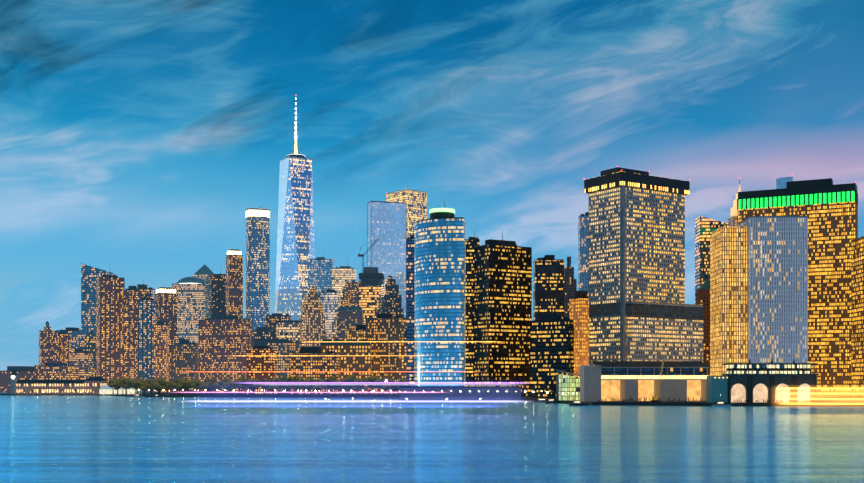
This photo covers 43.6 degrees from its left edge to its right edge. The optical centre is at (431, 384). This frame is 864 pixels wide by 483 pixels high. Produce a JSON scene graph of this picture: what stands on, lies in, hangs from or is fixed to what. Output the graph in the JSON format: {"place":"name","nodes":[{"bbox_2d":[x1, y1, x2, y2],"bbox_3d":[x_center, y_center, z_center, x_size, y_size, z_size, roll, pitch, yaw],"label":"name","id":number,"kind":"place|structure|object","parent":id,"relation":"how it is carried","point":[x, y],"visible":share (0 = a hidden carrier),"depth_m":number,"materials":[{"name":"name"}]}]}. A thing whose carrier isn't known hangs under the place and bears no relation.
{"place":"outdoors","nodes":[
{"label":"outdoors","id":0,"kind":"place"},
{"bbox_2d":[172,277,204,343],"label":"building","id":1,"kind":"structure","parent":0,"point":[181,292],"depth_m":2048.80,"materials":[{"name":"grey stone"}]},
{"bbox_2d":[320,337,370,393],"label":"custom house","id":2,"kind":"structure","parent":0,"point":[355,358],"depth_m":1291.57,"materials":[{"name":"brown stone"}]},
{"bbox_2d":[337,303,363,338],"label":"building","id":3,"kind":"structure","parent":0,"point":[357,311],"depth_m":1492.05,"materials":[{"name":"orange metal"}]},
{"bbox_2d":[366,313,405,393],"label":"building","id":4,"kind":"structure","parent":0,"point":[385,332],"depth_m":1301.12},
{"bbox_2d":[367,201,405,317],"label":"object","id":5,"kind":"structure","parent":0,"point":[375,216],"depth_m":1852.93,"materials":[{"name":"blue glass"}]},
{"bbox_2d":[0,395,863,482],"bbox_3d":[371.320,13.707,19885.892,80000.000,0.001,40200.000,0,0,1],"label":"water","id":6,"kind":"structure","parent":0,"point":[79,439],"depth_m":254.69,"materials":[{"name":"blue liquid"}]},
{"bbox_2d":[102,394,730,406],"bbox_3d":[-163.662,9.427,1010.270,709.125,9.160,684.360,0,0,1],"label":"moored boats","id":7,"kind":"object","parent":6,"relation":"on","point":[578,403],"visible":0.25,"depth_m":692.42,"materials":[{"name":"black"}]},
{"bbox_2d":[400,386,521,401],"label":"trails","id":8,"kind":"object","parent":6,"relation":"in","point":[462,393],"depth_m":848.92,"materials":[{"name":"purple"}]},
{"bbox_2d":[0,28,863,396],"bbox_3d":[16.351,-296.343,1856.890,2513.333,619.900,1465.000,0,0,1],"label":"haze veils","id":9,"kind":"object","parent":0,"point":[308,224],"visible":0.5,"depth_m":1404.70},
{"bbox_2d":[0,392,863,405],"bbox_3d":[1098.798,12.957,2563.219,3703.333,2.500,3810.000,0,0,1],"label":"seawall","id":10,"kind":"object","parent":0,"point":[842,401],"depth_m":895.17,"materials":[{"name":"concrete"}]},
{"bbox_2d":[0,366,33,392],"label":"building","id":11,"kind":"structure","parent":10,"relation":"on","point":[5,385],"depth_m":1501.31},
{"bbox_2d":[39,321,55,364],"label":"building","id":12,"kind":"structure","parent":10,"relation":"on","point":[45,333],"depth_m":1626.73,"materials":[{"name":"brown brick"}]},
{"bbox_2d":[34,363,78,379],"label":"building","id":13,"kind":"structure","parent":10,"relation":"on","point":[67,372],"depth_m":1469.99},
{"bbox_2d":[7,369,106,394],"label":"pier building","id":14,"kind":"structure","parent":10,"relation":"on","point":[90,386],"depth_m":1349.07,"materials":[{"name":"beige"}]},
{"bbox_2d":[56,330,70,364],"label":"brick building","id":15,"kind":"structure","parent":10,"relation":"on","point":[64,352],"depth_m":1645.46,"materials":[{"name":"brown brick"}]},
{"bbox_2d":[56,327,80,351],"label":"skyscraper","id":16,"kind":"structure","parent":10,"relation":"on","point":[75,333],"depth_m":1771.24,"materials":[{"name":"blue glass"}]},
{"bbox_2d":[69,345,92,379],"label":"building","id":17,"kind":"structure","parent":10,"relation":"on","point":[80,354],"depth_m":1559.73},
{"bbox_2d":[81,263,114,376],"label":"skyscraper","id":18,"kind":"structure","parent":10,"relation":"on","point":[89,292],"depth_m":1730.49,"materials":[{"name":"glass"}]},
{"bbox_2d":[96,275,124,384],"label":"tall brick building","id":19,"kind":"structure","parent":10,"relation":"on","point":[107,322],"depth_m":1668.45,"materials":[{"name":"brown brick"}]},
{"bbox_2d":[99,385,140,393],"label":"battery event tent","id":20,"kind":"object","parent":10,"relation":"on","point":[104,389],"depth_m":1287.19,"materials":[{"name":"white fabric"}]},
{"bbox_2d":[123,286,139,379],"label":"building","id":21,"kind":"structure","parent":10,"relation":"on","point":[131,345],"depth_m":1653.43,"materials":[{"name":"brown brick"}]},
{"bbox_2d":[137,284,155,299],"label":"skyscraper","id":22,"kind":"structure","parent":10,"relation":"on","point":[150,292],"depth_m":1769.06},
{"bbox_2d":[138,297,157,391],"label":"glass bay","id":23,"kind":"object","parent":10,"relation":"on","point":[146,310],"depth_m":1638.22,"materials":[{"name":"glass"}]},
{"bbox_2d":[108,377,200,394],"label":"trees","id":24,"kind":"object","parent":10,"relation":"on","point":[158,385],"depth_m":1265.64,"materials":[{"name":"green plant"}]},
{"bbox_2d":[154,320,168,391],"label":"building","id":25,"kind":"structure","parent":10,"relation":"on","point":[159,357],"depth_m":1597.63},
{"bbox_2d":[155,287,176,391],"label":"skyscraper","id":26,"kind":"structure","parent":10,"relation":"on","point":[167,310],"depth_m":1706.77,"materials":[{"name":"black"}]},
{"bbox_2d":[174,339,198,392],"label":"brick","id":27,"kind":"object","parent":10,"relation":"on","point":[186,346],"depth_m":1546.71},
{"bbox_2d":[193,265,213,279],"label":"pyramid roof","id":28,"kind":"structure","parent":10,"relation":"on","point":[201,275],"depth_m":2152.43,"materials":[{"name":"grey metal"}]},
{"bbox_2d":[205,274,225,318],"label":"building","id":29,"kind":"structure","parent":10,"relation":"on","point":[217,295],"depth_m":1804.57,"materials":[{"name":"glass"}]},
{"bbox_2d":[199,315,250,392],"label":"building","id":30,"kind":"structure","parent":10,"relation":"on","point":[229,342],"depth_m":1509.34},
{"bbox_2d":[226,249,242,317],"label":"building","id":31,"kind":"structure","parent":10,"relation":"on","point":[235,279],"depth_m":1762.18,"materials":[{"name":"black"}]},
{"bbox_2d":[186,376,295,394],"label":"trees","id":32,"kind":"object","parent":10,"relation":"on","point":[275,383],"depth_m":1190.55,"materials":[{"name":"green plant"}]},
{"bbox_2d":[246,207,269,329],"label":"skyscraper","id":33,"kind":"structure","parent":10,"relation":"on","point":[255,230],"depth_m":1748.45,"materials":[{"name":"blue glass"}]},
{"bbox_2d":[246,345,276,393],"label":"building","id":34,"kind":"structure","parent":10,"relation":"on","point":[261,362],"depth_m":1293.69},
{"bbox_2d":[250,327,273,347],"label":"building","id":35,"kind":"structure","parent":10,"relation":"on","point":[258,335],"depth_m":1451.38,"materials":[{"name":"blue glass"}]},
{"bbox_2d":[266,313,289,341],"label":"building","id":36,"kind":"structure","parent":10,"relation":"on","point":[271,320],"depth_m":1594.27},
{"bbox_2d":[268,330,301,392],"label":"building","id":37,"kind":"structure","parent":10,"relation":"on","point":[283,344],"depth_m":1413.45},
{"bbox_2d":[276,314,299,341],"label":"building","id":38,"kind":"structure","parent":10,"relation":"on","point":[283,328],"depth_m":1543.72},
{"bbox_2d":[275,98,314,319],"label":"skyscraper","id":39,"kind":"structure","parent":10,"relation":"on","point":[286,168],"depth_m":1951.62,"materials":[{"name":"blue glass"}]},
{"bbox_2d":[300,285,325,346],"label":"art deco building","id":40,"kind":"structure","parent":10,"relation":"on","point":[308,322],"depth_m":1501.69,"materials":[{"name":"brown stone"}]},
{"bbox_2d":[291,347,339,394],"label":"building","id":41,"kind":"structure","parent":10,"relation":"on","point":[314,362],"depth_m":1242.37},
{"bbox_2d":[308,257,334,293],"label":"skyscraper","id":42,"kind":"structure","parent":10,"relation":"on","point":[313,263],"depth_m":1893.60,"materials":[{"name":"blue glass"}]},
{"bbox_2d":[318,288,339,338],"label":"building","id":43,"kind":"structure","parent":10,"relation":"on","point":[330,315],"depth_m":1692.81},
{"bbox_2d":[119,393,554,399],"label":"promenade railing","id":44,"kind":"object","parent":10,"relation":"on","point":[326,395],"visible":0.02,"depth_m":1075.70,"materials":[{"name":"metal"}]},
{"bbox_2d":[332,258,355,305],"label":"skyscraper","id":45,"kind":"structure","parent":10,"relation":"on","point":[346,272],"depth_m":1892.88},
{"bbox_2d":[287,375,408,395],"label":"trees","id":46,"kind":"object","parent":10,"relation":"on","point":[330,382],"depth_m":1117.61,"materials":[{"name":"green plant"}]},
{"bbox_2d":[341,279,360,305],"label":"building","id":47,"kind":"structure","parent":10,"relation":"on","point":[349,293],"depth_m":1746.49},
{"bbox_2d":[131,390,573,398],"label":"promenade lamps","id":48,"kind":"object","parent":10,"relation":"on","point":[329,390],"visible":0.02,"depth_m":1089.33,"materials":[{"name":"black"}]},
{"bbox_2d":[347,325,365,338],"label":"building","id":49,"kind":"structure","parent":10,"relation":"on","point":[359,331],"depth_m":1371.56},
{"bbox_2d":[359,267,383,324],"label":"tower under construction","id":50,"kind":"structure","parent":10,"relation":"on","point":[365,303],"depth_m":1641.63,"materials":[{"name":"concrete"}]},
{"bbox_2d":[358,239,378,285],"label":"tower crane","id":51,"kind":"object","parent":50,"relation":"on","point":[360,255],"depth_m":1638.65,"materials":[{"name":"red paint"}]},
{"bbox_2d":[376,275,403,317],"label":"building","id":52,"kind":"structure","parent":10,"relation":"on","point":[393,294],"depth_m":1501.89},
{"bbox_2d":[399,332,405,379],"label":"building","id":53,"kind":"structure","parent":10,"relation":"on","point":[402,357],"depth_m":1190.22,"materials":[{"name":"brown"}]},
{"bbox_2d":[386,189,426,237],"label":"skyscraper","id":54,"kind":"structure","parent":10,"relation":"on","point":[414,211],"depth_m":1954.81,"materials":[{"name":"yellow"}]},
{"bbox_2d":[406,220,413,385],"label":"building","id":55,"kind":"structure","parent":10,"relation":"on","point":[409,308],"depth_m":1140.04,"materials":[{"name":"blue glass"}]},
{"bbox_2d":[414,203,464,385],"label":"skyscraper","id":56,"kind":"structure","parent":10,"relation":"on","point":[439,297],"depth_m":1022.90,"materials":[{"name":"blue glass"}]},
{"bbox_2d":[465,233,479,385],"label":"building","id":57,"kind":"structure","parent":10,"relation":"on","point":[471,243],"depth_m":1088.82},
{"bbox_2d":[474,231,531,396],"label":"skyscraper","id":58,"kind":"structure","parent":10,"relation":"on","point":[502,294],"depth_m":1000.19,"materials":[{"name":"black glass"}]},
{"bbox_2d":[533,255,563,320],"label":"building","id":59,"kind":"structure","parent":10,"relation":"on","point":[548,284],"depth_m":1107.24,"materials":[{"name":"black glass"}]},
{"bbox_2d":[530,309,573,397],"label":"building","id":60,"kind":"structure","parent":10,"relation":"on","point":[551,342],"depth_m":946.76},
{"bbox_2d":[554,369,579,400],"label":"glass building","id":61,"kind":"structure","parent":10,"relation":"on","point":[567,386],"depth_m":777.58,"materials":[{"name":"green glass"}]},
{"bbox_2d":[564,257,576,317],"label":"building","id":62,"kind":"structure","parent":10,"relation":"on","point":[570,285],"depth_m":1338.20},
{"bbox_2d":[569,282,588,376],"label":"building","id":63,"kind":"structure","parent":10,"relation":"on","point":[579,309],"depth_m":991.12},
{"bbox_2d":[578,212,588,295],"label":"skyscraper","id":64,"kind":"structure","parent":10,"relation":"on","point":[583,279],"depth_m":1485.54,"materials":[{"name":"blue glass"}]},
{"bbox_2d":[584,166,702,364],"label":"skyscraper","id":65,"kind":"structure","parent":10,"relation":"on","point":[640,309],"depth_m":955.02,"materials":[{"name":"black"}]},
{"bbox_2d":[580,361,711,401],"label":"ferry terminal","id":66,"kind":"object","parent":10,"relation":"on","point":[633,381],"visible":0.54,"depth_m":728.67,"materials":[{"name":"black"}]},
{"bbox_2d":[651,361,663,401],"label":"crane","id":67,"kind":"object","parent":10,"relation":"on","point":[655,399],"visible":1,"depth_m":720.01,"materials":[{"name":"yellow paint"}]},
{"bbox_2d":[695,277,709,375],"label":"building","id":68,"kind":"structure","parent":10,"relation":"on","point":[702,294],"depth_m":984.63,"materials":[{"name":"orange brick"}]},
{"bbox_2d":[695,216,728,290],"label":"skyscraper","id":69,"kind":"structure","parent":10,"relation":"on","point":[705,227],"depth_m":1233.49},
{"bbox_2d":[728,178,740,226],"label":"skyscraper spire","id":70,"kind":"object","parent":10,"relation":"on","point":[733,218],"depth_m":1490.26,"materials":[{"name":"stone"}]},
{"bbox_2d":[707,358,823,402],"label":"ferry terminal","id":71,"kind":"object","parent":10,"relation":"on","point":[771,382],"depth_m":686.81,"materials":[{"name":"teal"}]},
{"bbox_2d":[737,175,857,395],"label":"skyscraper","id":72,"kind":"structure","parent":10,"relation":"on","point":[828,208],"depth_m":1083.61,"materials":[{"name":"black"}]},
{"bbox_2d":[852,236,863,396],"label":"tower","id":73,"kind":"structure","parent":10,"relation":"on","point":[857,317],"depth_m":993.51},
{"bbox_2d":[710,216,807,375],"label":"skyscraper","id":74,"kind":"structure","parent":0,"point":[758,289],"depth_m":884.15,"materials":[{"name":"blue glass"}]}
]}

